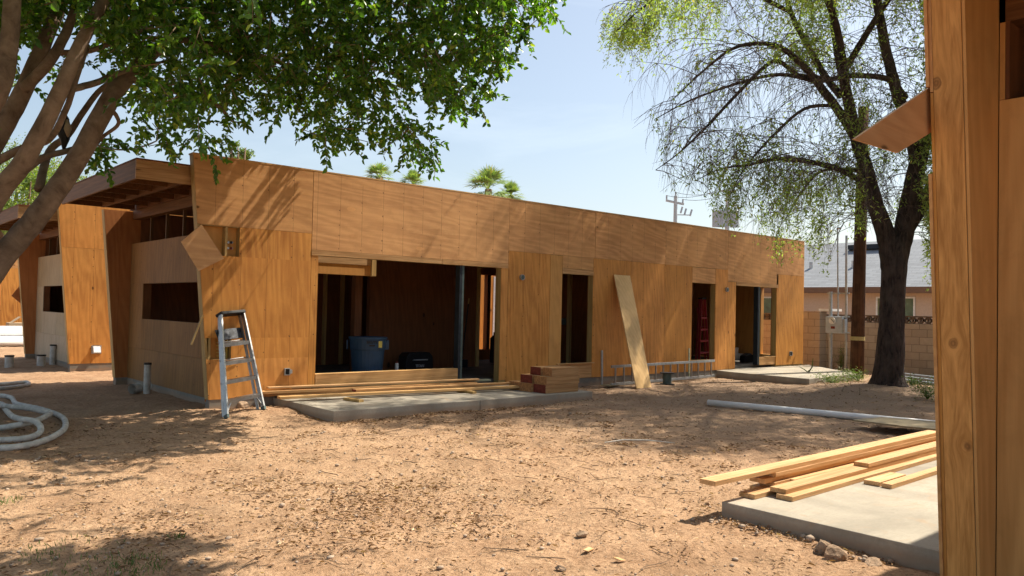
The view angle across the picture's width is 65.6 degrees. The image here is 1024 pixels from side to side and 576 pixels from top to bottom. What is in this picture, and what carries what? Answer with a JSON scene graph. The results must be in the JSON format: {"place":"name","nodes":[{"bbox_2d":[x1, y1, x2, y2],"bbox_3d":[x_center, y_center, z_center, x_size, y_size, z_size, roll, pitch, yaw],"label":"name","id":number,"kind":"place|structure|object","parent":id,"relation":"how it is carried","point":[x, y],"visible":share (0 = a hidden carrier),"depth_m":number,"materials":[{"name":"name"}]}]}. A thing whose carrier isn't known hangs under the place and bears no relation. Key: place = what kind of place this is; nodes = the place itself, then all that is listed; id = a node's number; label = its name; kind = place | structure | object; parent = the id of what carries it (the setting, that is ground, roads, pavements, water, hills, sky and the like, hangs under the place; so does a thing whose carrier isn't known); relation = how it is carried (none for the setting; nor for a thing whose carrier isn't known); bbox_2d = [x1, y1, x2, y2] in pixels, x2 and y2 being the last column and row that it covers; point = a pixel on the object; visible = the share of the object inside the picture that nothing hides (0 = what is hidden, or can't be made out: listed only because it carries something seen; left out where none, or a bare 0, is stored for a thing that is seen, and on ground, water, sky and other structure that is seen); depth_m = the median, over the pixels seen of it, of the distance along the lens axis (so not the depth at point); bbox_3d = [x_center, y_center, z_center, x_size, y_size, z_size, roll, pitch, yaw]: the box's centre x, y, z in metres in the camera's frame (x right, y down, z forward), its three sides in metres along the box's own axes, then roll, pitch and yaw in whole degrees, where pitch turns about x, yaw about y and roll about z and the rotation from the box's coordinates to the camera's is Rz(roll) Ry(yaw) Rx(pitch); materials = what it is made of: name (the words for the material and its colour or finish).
{"place":"outdoors","nodes":[
{"label":"outdoors","id":0,"kind":"place"},
{"bbox_2d":[0,495,185,575],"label":"grass","id":1,"kind":"structure","parent":0,"point":[132,556],"depth_m":4.80,"materials":[{"name":"beige plant"}]},
{"bbox_2d":[0,0,931,244],"label":"sky","id":2,"kind":"structure","parent":0,"point":[563,133],"materials":[{"name":"blue"}]},
{"bbox_2d":[0,346,939,575],"bbox_3d":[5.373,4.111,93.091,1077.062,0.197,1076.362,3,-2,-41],"label":"ground","id":3,"kind":"structure","parent":0,"point":[99,397],"depth_m":7.22,"materials":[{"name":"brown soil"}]},
{"bbox_2d":[4,355,14,367],"bbox_3d":[-11.439,1.689,18.086,0.201,0.320,0.201,3,-2,-41],"label":"pipe stub","id":4,"kind":"object","parent":3,"relation":"on","point":[9,360],"visible":0.83,"depth_m":18.02,"materials":[{"name":"black plastic"}]},
{"bbox_2d":[0,260,21,325],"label":"plywood building","id":5,"kind":"structure","parent":3,"relation":"on","point":[10,308],"depth_m":29.99,"materials":[{"name":"wood"}]},
{"bbox_2d":[0,336,22,346],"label":"pvc pipe","id":6,"kind":"object","parent":3,"relation":"on","point":[11,341],"depth_m":25.52,"materials":[{"name":"plastic"}]},
{"bbox_2d":[6,316,21,325],"bbox_3d":[-17.990,1.482,28.801,0.511,0.902,0.606,3,-2,-41],"label":"lumber","id":7,"kind":"object","parent":3,"relation":"on","point":[12,323],"visible":0.33,"depth_m":28.63,"materials":[{"name":"wood"}]},
{"bbox_2d":[0,380,30,389],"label":"hose","id":8,"kind":"object","parent":3,"relation":"on","point":[13,385],"visible":1,"depth_m":14.07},
{"bbox_2d":[0,401,43,442],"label":"hose","id":9,"kind":"object","parent":3,"relation":"on","point":[38,424],"visible":0.94,"depth_m":9.14,"materials":[{"name":"plastic"}]},
{"bbox_2d":[0,403,52,430],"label":"hose","id":10,"kind":"object","parent":3,"relation":"on","point":[46,413],"visible":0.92,"depth_m":10.27,"materials":[{"name":"plastic"}]},
{"bbox_2d":[0,132,59,205],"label":"bushy tree","id":11,"kind":"object","parent":3,"relation":"on","point":[7,162],"visible":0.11,"depth_m":50.10,"materials":[{"name":"plant"}]},
{"bbox_2d":[0,393,68,451],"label":"hose","id":12,"kind":"object","parent":3,"relation":"on","point":[46,439],"visible":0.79,"depth_m":8.88,"materials":[{"name":"grey plastic"}]},
{"bbox_2d":[36,354,45,365],"bbox_3d":[-10.956,1.711,18.497,0.201,0.320,0.201,3,-2,-41],"label":"pipe stub","id":13,"kind":"object","parent":3,"relation":"on","point":[41,359],"visible":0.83,"depth_m":18.43,"materials":[{"name":"black plastic"}]},
{"bbox_2d":[0,153,82,238],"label":"bushy tree","id":14,"kind":"object","parent":3,"relation":"on","point":[28,187],"visible":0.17,"depth_m":34.89,"materials":[{"name":"green plant"}]},
{"bbox_2d":[49,344,56,364],"bbox_3d":[-10.994,1.619,19.032,0.145,0.530,0.145,3,-2,-41],"label":"pipe stub","id":15,"kind":"object","parent":3,"relation":"on","point":[52,360],"visible":0.83,"depth_m":18.98,"materials":[{"name":"black plastic"}]},
{"bbox_2d":[21,158,93,204],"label":"bushy tree","id":16,"kind":"object","parent":3,"relation":"on","point":[53,171],"visible":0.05,"depth_m":43.79,"materials":[{"name":"plant"}]},
{"bbox_2d":[128,383,142,393],"bbox_3d":[-6.372,1.700,13.507,0.168,0.173,0.236,1,-2,14],"label":"pipe elbow","id":17,"kind":"object","parent":3,"relation":"on","point":[135,388],"visible":0.96,"depth_m":13.46,"materials":[{"name":"plastic"}]},
{"bbox_2d":[143,363,151,393],"bbox_3d":[-6.177,1.556,13.459,0.123,0.580,0.123,3,-2,-41],"label":"pipe stub","id":18,"kind":"object","parent":3,"relation":"on","point":[147,379],"visible":0.83,"depth_m":13.41,"materials":[{"name":"black plastic"}]},
{"bbox_2d":[224,140,255,159],"bbox_3d":[-10.339,-1.599,30.010,0.885,7.883,1.055,1,-2,15],"label":"bushy tree","id":19,"kind":"object","parent":3,"relation":"on","point":[247,154],"visible":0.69,"depth_m":29.88,"materials":[{"name":"plant"}]},
{"bbox_2d":[215,310,265,418],"bbox_3d":[-3.895,1.058,11.250,0.677,1.504,1.027,3,-2,-41],"label":"step ladder","id":20,"kind":"object","parent":3,"relation":"on","point":[222,333],"visible":0.98,"depth_m":11.31,"materials":[{"name":"metal"}]},
{"bbox_2d":[237,401,248,407],"bbox_3d":[-4.014,1.743,11.811,0.150,0.166,0.200,1,-2,18],"label":"rock","id":21,"kind":"object","parent":3,"relation":"on","point":[242,404],"visible":0.72,"depth_m":11.76,"materials":[{"name":"stone"}]},
{"bbox_2d":[0,203,495,371],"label":"plywood building","id":22,"kind":"structure","parent":3,"relation":"on","point":[59,294],"depth_m":17.70,"materials":[{"name":"wood"}]},
{"bbox_2d":[0,0,570,283],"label":"ficus tree","id":23,"kind":"object","parent":3,"relation":"on","point":[235,44],"visible":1,"depth_m":10.41,"materials":[{"name":"green plant"}]},
{"bbox_2d":[58,116,71,148],"bbox_3d":[-5.761,-2.028,10.188,0.187,0.506,0.197,3,-2,-41],"label":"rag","id":24,"kind":"object","parent":23,"relation":"on","point":[64,133],"visible":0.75,"depth_m":10.17,"materials":[{"name":"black fabric"}]},
{"bbox_2d":[98,49,180,150],"bbox_3d":[-5.221,-2.690,11.137,1.079,1.587,0.093,2,-2,-28],"label":"cable","id":25,"kind":"object","parent":23,"relation":"hanging from","point":[157,128],"visible":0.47,"depth_m":11.17,"materials":[{"name":"metal"}]},
{"bbox_2d":[361,162,396,180],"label":"fan palm","id":26,"kind":"object","parent":3,"relation":"on","point":[380,169],"visible":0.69,"depth_m":45.77,"materials":[{"name":"green plant"}]},
{"bbox_2d":[398,168,427,184],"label":"fan palm","id":27,"kind":"object","parent":3,"relation":"on","point":[412,177],"visible":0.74,"depth_m":46.71,"materials":[{"name":"green plant"}]},
{"bbox_2d":[0,409,833,575],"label":"fallen twigs","id":28,"kind":"object","parent":3,"relation":"on","point":[201,426],"visible":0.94,"depth_m":6.99,"materials":[{"name":"brown wood"}]},
{"bbox_2d":[273,385,591,421],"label":"patio slab","id":29,"kind":"structure","parent":3,"relation":"on","point":[335,409],"depth_m":12.09,"materials":[{"name":"concrete"}]},
{"bbox_2d":[343,397,363,401],"bbox_3d":[-2.370,1.670,11.879,0.380,0.038,0.090,0,-2,42],"label":"wood spacer","id":30,"kind":"object","parent":29,"relation":"on","point":[352,399],"visible":1,"depth_m":11.84,"materials":[{"name":"wood"}]},
{"bbox_2d":[263,386,482,395],"bbox_3d":[-2.158,1.664,13.036,3.904,0.038,0.140,2,-2,-34],"label":"plank","id":31,"kind":"object","parent":29,"relation":"on","point":[320,392],"visible":0.21,"depth_m":12.39,"materials":[{"name":"wood"}]},
{"bbox_2d":[262,382,476,393],"bbox_3d":[-2.203,1.623,13.008,3.850,0.038,0.140,2,-2,-36],"label":"plank","id":32,"kind":"object","parent":31,"relation":"on","point":[308,390],"visible":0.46,"depth_m":12.61,"materials":[{"name":"wood"}]},
{"bbox_2d":[292,379,490,388],"bbox_3d":[-2.105,1.597,13.268,4.085,0.030,0.120,2,-2,-34],"label":"plank","id":33,"kind":"object","parent":32,"relation":"on","point":[406,383],"visible":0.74,"depth_m":13.46,"materials":[{"name":"wood"}]},
{"bbox_2d":[266,378,478,388],"bbox_3d":[-2.141,1.563,13.059,3.791,0.025,0.090,2,-2,-36],"label":"plank","id":34,"kind":"object","parent":33,"relation":"on","point":[320,385],"visible":1,"depth_m":12.86,"materials":[{"name":"wood"}]},
{"bbox_2d":[277,385,518,398],"bbox_3d":[-1.639,1.670,12.824,4.310,0.038,0.140,2,-2,-35],"label":"plank","id":35,"kind":"object","parent":29,"relation":"on","point":[389,392],"visible":1,"depth_m":12.58,"materials":[{"name":"beige wood"}]},
{"bbox_2d":[352,382,511,391],"bbox_3d":[-1.175,1.657,13.386,3.223,0.038,0.140,2,-2,-36],"label":"plank","id":36,"kind":"object","parent":35,"relation":"on","point":[427,387],"visible":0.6,"depth_m":13.16,"materials":[{"name":"brown wood"}]},
{"bbox_2d":[457,390,476,393],"bbox_3d":[-0.766,1.747,13.411,0.380,0.038,0.090,0,-2,42],"label":"wood spacer","id":37,"kind":"object","parent":29,"relation":"on","point":[471,392],"visible":0.76,"depth_m":13.32,"materials":[{"name":"wood"}]},
{"bbox_2d":[509,380,519,389],"bbox_3d":[0.337,1.744,14.361,0.780,0.145,0.300,3,-2,-41],"label":"wood block","id":38,"kind":"object","parent":29,"relation":"on","point":[515,382],"depth_m":14.11,"materials":[{"name":"wood"}]},
{"bbox_2d":[519,382,533,391],"bbox_3d":[0.520,1.742,14.109,0.780,0.145,0.300,3,-2,-41],"label":"wood block","id":39,"kind":"object","parent":29,"relation":"on","point":[526,387],"depth_m":13.82,"materials":[{"name":"wood"}]},
{"bbox_2d":[520,374,533,382],"bbox_3d":[0.541,1.600,14.169,0.780,0.140,0.300,3,-2,-41],"label":"wood block","id":40,"kind":"object","parent":39,"relation":"on","point":[527,378],"depth_m":13.90,"materials":[{"name":"red paint"}]},
{"bbox_2d":[533,383,577,393],"bbox_3d":[0.770,1.742,13.917,0.800,0.145,0.300,3,-2,-41],"label":"wood block","id":41,"kind":"object","parent":29,"relation":"on","point":[556,388],"depth_m":13.73,"materials":[{"name":"red paint"}]},
{"bbox_2d":[534,375,578,384],"bbox_3d":[0.788,1.600,13.932,0.820,0.140,0.310,3,-2,-42],"label":"wood block","id":42,"kind":"object","parent":41,"relation":"on","point":[547,380],"depth_m":13.74,"materials":[{"name":"wood"}]},
{"bbox_2d":[530,365,564,374],"bbox_3d":[0.657,1.460,14.105,0.660,0.140,0.260,3,-2,-41],"label":"wood block","id":43,"kind":"object","parent":42,"relation":"on","point":[536,370],"depth_m":13.91,"materials":[{"name":"red paint"}]},
{"bbox_2d":[543,366,578,375],"bbox_3d":[0.859,1.460,13.939,0.660,0.140,0.220,3,-2,-41],"label":"wood block","id":44,"kind":"object","parent":42,"relation":"on","point":[560,371],"depth_m":13.81,"materials":[{"name":"wood"}]},
{"bbox_2d":[62,152,803,408],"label":"plywood building","id":45,"kind":"structure","parent":3,"relation":"on","point":[310,271],"depth_m":15.12,"materials":[{"name":"wood"}]},
{"bbox_2d":[346,336,388,371],"bbox_3d":[-2.562,1.261,14.079,0.740,0.794,0.686,2,-2,-9],"label":"trash can","id":46,"kind":"object","parent":45,"relation":"on","point":[367,353],"visible":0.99,"depth_m":13.84,"materials":[{"name":"blue plastic"}]},
{"bbox_2d":[395,361,398,369],"bbox_3d":[-2.145,1.526,14.785,0.073,0.322,0.074,3,-2,-41],"label":"spray can","id":47,"kind":"object","parent":45,"relation":"on","point":[396,366],"visible":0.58,"depth_m":14.76,"materials":[{"name":"red paint"}]},
{"bbox_2d":[398,352,432,369],"bbox_3d":[-1.993,1.537,16.558,0.700,0.400,0.347,3,-2,-41],"label":"tool case","id":48,"kind":"object","parent":45,"relation":"on","point":[414,360],"visible":0.89,"depth_m":16.41,"materials":[{"name":"black plastic"}]},
{"bbox_2d":[462,298,469,366],"bbox_3d":[-1.106,1.010,18.006,0.375,1.565,0.102,3,-2,-41],"label":"broom","id":49,"kind":"object","parent":45,"relation":"on","point":[465,363],"visible":0.79,"depth_m":18.01,"materials":[{"name":"black plastic"}]},
{"bbox_2d":[695,297,708,359],"bbox_3d":[5.204,1.153,21.896,0.277,1.793,1.018,0,-2,30],"label":"step ladder","id":50,"kind":"object","parent":45,"relation":"on","point":[702,310],"visible":0.84,"depth_m":22.02,"materials":[{"name":"red plastic"}]},
{"bbox_2d":[712,190,738,229],"bbox_3d":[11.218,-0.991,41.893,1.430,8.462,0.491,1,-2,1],"label":"cooler","id":51,"kind":"object","parent":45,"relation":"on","point":[719,222],"visible":0.39,"depth_m":41.77,"materials":[{"name":"paint"}]},
{"bbox_2d":[740,353,752,362],"bbox_3d":[6.562,1.952,22.222,0.436,0.256,0.200,3,-2,-41],"label":"tool bag","id":52,"kind":"object","parent":45,"relation":"on","point":[746,357],"visible":0.84,"depth_m":22.11,"materials":[{"name":"black fabric"}]},
{"bbox_2d":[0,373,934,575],"bbox_3d":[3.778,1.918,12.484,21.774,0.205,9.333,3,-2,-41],"label":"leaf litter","id":53,"kind":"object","parent":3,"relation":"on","point":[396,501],"visible":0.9,"depth_m":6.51,"materials":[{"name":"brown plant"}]},
{"bbox_2d":[465,164,511,197],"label":"fan palm","id":54,"kind":"object","parent":3,"relation":"on","point":[489,176],"visible":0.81,"depth_m":43.73,"materials":[{"name":"green plant"}]},
{"bbox_2d":[501,179,525,199],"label":"fan palm","id":55,"kind":"object","parent":3,"relation":"on","point":[511,187],"visible":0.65,"depth_m":45.66,"materials":[{"name":"green plant"}]},
{"bbox_2d":[555,565,565,571],"bbox_3d":[0.295,1.707,4.842,0.038,0.037,0.076,3,-2,-44],"label":"rock","id":56,"kind":"object","parent":3,"relation":"on","point":[561,568],"visible":0.99,"depth_m":4.83,"materials":[{"name":"stone"}]},
{"bbox_2d":[575,531,588,537],"bbox_3d":[0.493,1.735,5.599,0.096,0.046,0.064,1,-2,-2],"label":"rock","id":57,"kind":"object","parent":3,"relation":"on","point":[581,534],"visible":1,"depth_m":5.58,"materials":[{"name":"stone"}]},
{"bbox_2d":[583,547,593,551],"bbox_3d":[0.506,1.728,5.256,0.040,0.006,0.090,7,-1,32],"label":"wood chip","id":58,"kind":"object","parent":3,"relation":"on","point":[587,549],"visible":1,"depth_m":5.25,"materials":[{"name":"wood"}]},
{"bbox_2d":[601,350,602,384],"bbox_3d":[1.916,1.700,16.936,0.073,0.745,0.060,3,-2,-41],"label":"metal stake","id":59,"kind":"object","parent":3,"relation":"on","point":[601,367],"visible":0.71,"depth_m":16.92,"materials":[{"name":"metal"}]},
{"bbox_2d":[613,557,625,561],"bbox_3d":[0.681,1.717,5.030,0.040,0.006,0.090,9,-7,-25],"label":"wood chip","id":60,"kind":"object","parent":3,"relation":"on","point":[620,559],"visible":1,"depth_m":5.02,"materials":[{"name":"wood"}]},
{"bbox_2d":[614,275,650,388],"bbox_3d":[2.583,0.899,16.977,0.536,2.376,1.155,2,-2,-24],"label":"leaning board","id":61,"kind":"object","parent":3,"relation":"on","point":[628,309],"visible":1,"depth_m":16.95,"materials":[{"name":"brown wood"}]},
{"bbox_2d":[604,439,673,442],"bbox_3d":[1.508,1.826,9.484,0.854,0.030,0.152,1,-2,-7],"label":"fallen stick","id":62,"kind":"object","parent":3,"relation":"on","point":[636,440],"visible":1,"depth_m":9.52,"materials":[{"name":"wood"}]},
{"bbox_2d":[610,360,714,384],"bbox_3d":[3.524,1.905,18.091,0.039,0.428,4.140,0,-2,45],"label":"extension ladder","id":63,"kind":"object","parent":3,"relation":"on","point":[663,364],"visible":0.81,"depth_m":18.18,"materials":[{"name":"metal"}]},
{"bbox_2d":[660,372,674,384],"bbox_3d":[3.400,1.982,17.414,0.320,0.263,0.320,3,-2,-41],"label":"cable spool","id":64,"kind":"object","parent":3,"relation":"on","point":[667,378],"visible":0.99,"depth_m":17.33,"materials":[{"name":"metal"}]},
{"bbox_2d":[666,193,692,221],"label":"utility pole","id":65,"kind":"object","parent":3,"relation":"on","point":[675,202],"visible":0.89,"depth_m":45.94,"materials":[{"name":"paint"}]},
{"bbox_2d":[688,348,689,376],"bbox_3d":[4.232,1.809,18.985,0.050,0.741,0.103,1,-2,1],"label":"metal stake","id":66,"kind":"object","parent":3,"relation":"on","point":[688,363],"visible":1,"depth_m":18.98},
{"bbox_2d":[595,0,932,386],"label":"shade tree","id":67,"kind":"object","parent":3,"relation":"on","point":[894,242],"visible":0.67,"depth_m":16.63,"materials":[{"name":"green plant"}]},
{"bbox_2d":[716,365,855,384],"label":"patio slab","id":68,"kind":"structure","parent":3,"relation":"on","point":[790,375],"depth_m":19.24,"materials":[{"name":"concrete"}]},
{"bbox_2d":[694,309,933,375],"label":"block wall","id":69,"kind":"structure","parent":3,"relation":"on","point":[919,357],"depth_m":23.10,"materials":[{"name":"concrete"}]},
{"bbox_2d":[707,399,934,420],"bbox_3d":[4.952,1.960,12.349,4.039,0.102,0.102,0,-2,38],"label":"pvc pipe","id":70,"kind":"object","parent":3,"relation":"on","point":[795,410],"visible":0.66,"depth_m":12.65,"materials":[{"name":"grey plastic"}]},
{"bbox_2d":[813,539,831,555],"bbox_3d":[2.084,1.742,5.322,0.134,0.119,0.125,1,-2,18],"label":"rock","id":71,"kind":"object","parent":3,"relation":"on","point":[820,547],"visible":0.7,"depth_m":5.28,"materials":[{"name":"stone"}]},
{"bbox_2d":[722,460,939,573],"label":"patio slab","id":72,"kind":"structure","parent":3,"relation":"on","point":[899,525],"depth_m":5.83,"materials":[{"name":"concrete"}]},
{"bbox_2d":[750,483,763,488],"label":"board","id":73,"kind":"object","parent":72,"relation":"on","point":[755,485],"visible":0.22,"depth_m":6.59,"materials":[{"name":"wood"}]},
{"bbox_2d":[759,478,789,485],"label":"board","id":74,"kind":"object","parent":73,"relation":"on","point":[778,482],"visible":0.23,"depth_m":6.59,"materials":[{"name":"wood"}]},
{"bbox_2d":[749,440,935,483],"bbox_3d":[3.464,1.644,7.822,3.900,0.038,0.140,3,-2,-42],"label":"board","id":75,"kind":"object","parent":74,"relation":"on","point":[764,479],"visible":0.37,"depth_m":7.02,"materials":[{"name":"wood"}]},
{"bbox_2d":[766,436,935,476],"bbox_3d":[3.583,1.610,7.900,3.900,0.038,0.140,3,-2,-42],"label":"board","id":76,"kind":"object","parent":75,"relation":"on","point":[811,466],"visible":0.27,"depth_m":7.39,"materials":[{"name":"brown wood"}]},
{"bbox_2d":[699,430,935,485],"bbox_3d":[3.120,1.550,7.492,4.400,0.038,0.140,3,-2,-42],"label":"board","id":77,"kind":"object","parent":76,"relation":"on","point":[742,474],"visible":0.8,"depth_m":6.99,"materials":[{"name":"beige wood"}]},
{"bbox_2d":[739,485,776,499],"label":"board","id":78,"kind":"object","parent":72,"relation":"on","point":[759,492],"visible":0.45,"depth_m":6.35,"materials":[{"name":"wood"}]},
{"bbox_2d":[789,462,853,480],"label":"board","id":79,"kind":"object","parent":78,"relation":"on","point":[819,472],"visible":0.12,"depth_m":7.00,"materials":[{"name":"wood"}]},
{"bbox_2d":[776,454,936,501],"bbox_3d":[3.511,1.714,7.494,3.700,0.038,0.140,3,-2,-42],"label":"board","id":80,"kind":"object","parent":72,"relation":"on","point":[815,490],"visible":0.51,"depth_m":6.89,"materials":[{"name":"beige wood"}]},
{"bbox_2d":[770,450,935,493],"bbox_3d":[3.490,1.677,7.573,3.700,0.038,0.140,3,-2,-42],"label":"board","id":81,"kind":"object","parent":80,"relation":"on","point":[813,481],"visible":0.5,"depth_m":6.87,"materials":[{"name":"beige wood"}]},
{"bbox_2d":[854,441,935,467],"bbox_3d":[4.179,1.670,8.192,2.600,0.038,0.140,3,-2,-42],"label":"board","id":82,"kind":"object","parent":81,"relation":"on","point":[894,456],"visible":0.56,"depth_m":7.77,"materials":[{"name":"beige wood"}]},
{"bbox_2d":[864,472,905,486],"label":"board","id":83,"kind":"object","parent":72,"relation":"on","point":[878,480],"visible":0.86,"depth_m":6.99,"materials":[{"name":"wood"}]},
{"bbox_2d":[882,466,936,488],"bbox_3d":[4.080,1.729,7.578,2.400,0.038,0.085,3,-2,-42],"label":"board","id":84,"kind":"object","parent":72,"relation":"on","point":[907,479],"visible":0.49,"depth_m":7.06,"materials":[{"name":"wood"}]},
{"bbox_2d":[824,544,847,561],"bbox_3d":[2.116,1.744,5.198,0.158,0.119,0.113,1,-2,12],"label":"rock","id":85,"kind":"object","parent":3,"relation":"on","point":[833,551],"visible":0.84,"depth_m":5.17,"materials":[{"name":"stone"}]},
{"bbox_2d":[810,370,861,382],"bbox_3d":[7.408,2.041,18.246,1.180,0.314,1.230,1,-2,2],"label":"weed","id":86,"kind":"object","parent":3,"relation":"on","point":[833,380],"visible":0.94,"depth_m":18.12,"materials":[{"name":"green plant"}]},
{"bbox_2d":[825,227,848,371],"bbox_3d":[9.262,0.416,22.723,0.310,4.349,0.656,3,-2,-41],"label":"electric meter","id":87,"kind":"object","parent":3,"relation":"on","point":[836,324],"visible":0.92,"depth_m":22.65,"materials":[{"name":"metal"}]},
{"bbox_2d":[817,366,859,394],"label":"fallen branches","id":88,"kind":"object","parent":3,"relation":"on","point":[844,385],"visible":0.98,"depth_m":16.80,"materials":[{"name":"wood"}]},
{"bbox_2d":[834,342,844,369],"bbox_3d":[9.723,1.977,23.485,0.587,0.889,0.499,1,-2,0],"label":"weed","id":89,"kind":"object","parent":3,"relation":"on","point":[841,356],"visible":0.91,"depth_m":23.47,"materials":[{"name":"green plant"}]},
{"bbox_2d":[764,239,932,324],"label":"neighbour house","id":90,"kind":"structure","parent":3,"relation":"on","point":[818,286],"depth_m":35.26,"materials":[{"name":"paint"}]},
{"bbox_2d":[764,297,770,314],"bbox_3d":[12.131,1.052,37.535,0.049,1.289,0.683,3,-2,-41],"label":"window frame","id":91,"kind":"structure","parent":90,"relation":"in","point":[767,300],"depth_m":37.60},
{"bbox_2d":[876,297,915,322],"bbox_3d":[15.992,1.015,33.174,0.049,1.307,1.597,3,-2,-41],"label":"window frame","id":92,"kind":"structure","parent":90,"relation":"in","point":[909,301],"depth_m":32.77,"materials":[{"name":"white wood"}]},
{"bbox_2d":[838,365,869,380],"bbox_3d":[8.288,2.086,19.315,0.951,0.433,1.089,1,-2,16],"label":"weed","id":93,"kind":"object","parent":3,"relation":"on","point":[852,374],"visible":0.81,"depth_m":19.29,"materials":[{"name":"green plant"}]},
{"bbox_2d":[850,106,868,377],"bbox_3d":[9.014,-1.027,20.621,0.351,7.318,0.488,2,-2,-10],"label":"utility pole","id":94,"kind":"object","parent":3,"relation":"on","point":[857,339],"visible":0.67,"depth_m":20.47,"materials":[{"name":"brown wood"}]},
{"bbox_2d":[864,557,881,566],"bbox_3d":[2.317,1.758,5.096,0.107,0.047,0.180,0,-2,28],"label":"rock","id":95,"kind":"object","parent":3,"relation":"on","point":[876,561],"visible":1,"depth_m":5.07,"materials":[{"name":"stone"}]},
{"bbox_2d":[852,417,935,429],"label":"old board","id":96,"kind":"object","parent":3,"relation":"on","point":[914,424],"visible":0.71,"depth_m":10.98,"materials":[{"name":"brown wood"}]},
{"bbox_2d":[905,374,923,385],"bbox_3d":[8.826,2.009,17.453,0.443,0.293,0.557,1,-2,24],"label":"weed","id":97,"kind":"object","parent":3,"relation":"on","point":[913,382],"visible":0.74,"depth_m":17.43,"materials":[{"name":"green plant"}]},
{"bbox_2d":[902,373,934,399],"bbox_3d":[7.963,1.899,15.181,0.939,0.514,0.916,1,-2,1],"label":"weed","id":98,"kind":"object","parent":3,"relation":"on","point":[926,393],"visible":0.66,"depth_m":15.24,"materials":[{"name":"green plant"}]},
{"bbox_2d":[905,373,933,378],"bbox_3d":[10.911,2.260,19.345,0.089,0.089,3.733,2,-2,-15],"label":"conduit","id":99,"kind":"object","parent":3,"relation":"on","point":[917,375],"depth_m":20.57,"materials":[{"name":"metal"}]},
{"bbox_2d":[905,376,933,381],"bbox_3d":[10.387,2.223,18.416,0.090,0.090,3.406,2,-2,-18],"label":"conduit","id":100,"kind":"object","parent":3,"relation":"on","point":[931,380],"depth_m":19.39,"materials":[{"name":"metal"}]},
{"bbox_2d":[906,379,933,385],"bbox_3d":[9.911,2.190,17.573,0.086,0.086,3.127,2,-2,-20],"label":"conduit","id":101,"kind":"object","parent":3,"relation":"on","point":[922,382],"depth_m":18.42,"materials":[{"name":"metal"}]},
{"bbox_2d":[852,0,1023,575],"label":"plywood building","id":102,"kind":"structure","parent":3,"relation":"on","point":[965,108],"depth_m":3.97,"materials":[{"name":"wood"}]},
{"bbox_2d":[490,332,493,362],"bbox_3d":[-0.426,1.486,19.913,0.255,0.750,0.255,3,-2,-41],"label":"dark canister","id":103,"kind":"object","parent":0,"point":[492,349],"visible":0.35,"depth_m":19.81,"materials":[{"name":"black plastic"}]},
{"bbox_2d":[735,347,741,358],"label":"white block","id":104,"kind":"structure","parent":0,"point":[737,355],"depth_m":23.70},
{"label":"pvc pipe","id":105,"kind":"object","parent":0,"visible":0},
{"bbox_2d":[0,327,22,335],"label":"pvc pipe","id":106,"kind":"object","parent":105,"relation":"on","point":[11,331],"depth_m":25.67,"materials":[{"name":"plastic"}]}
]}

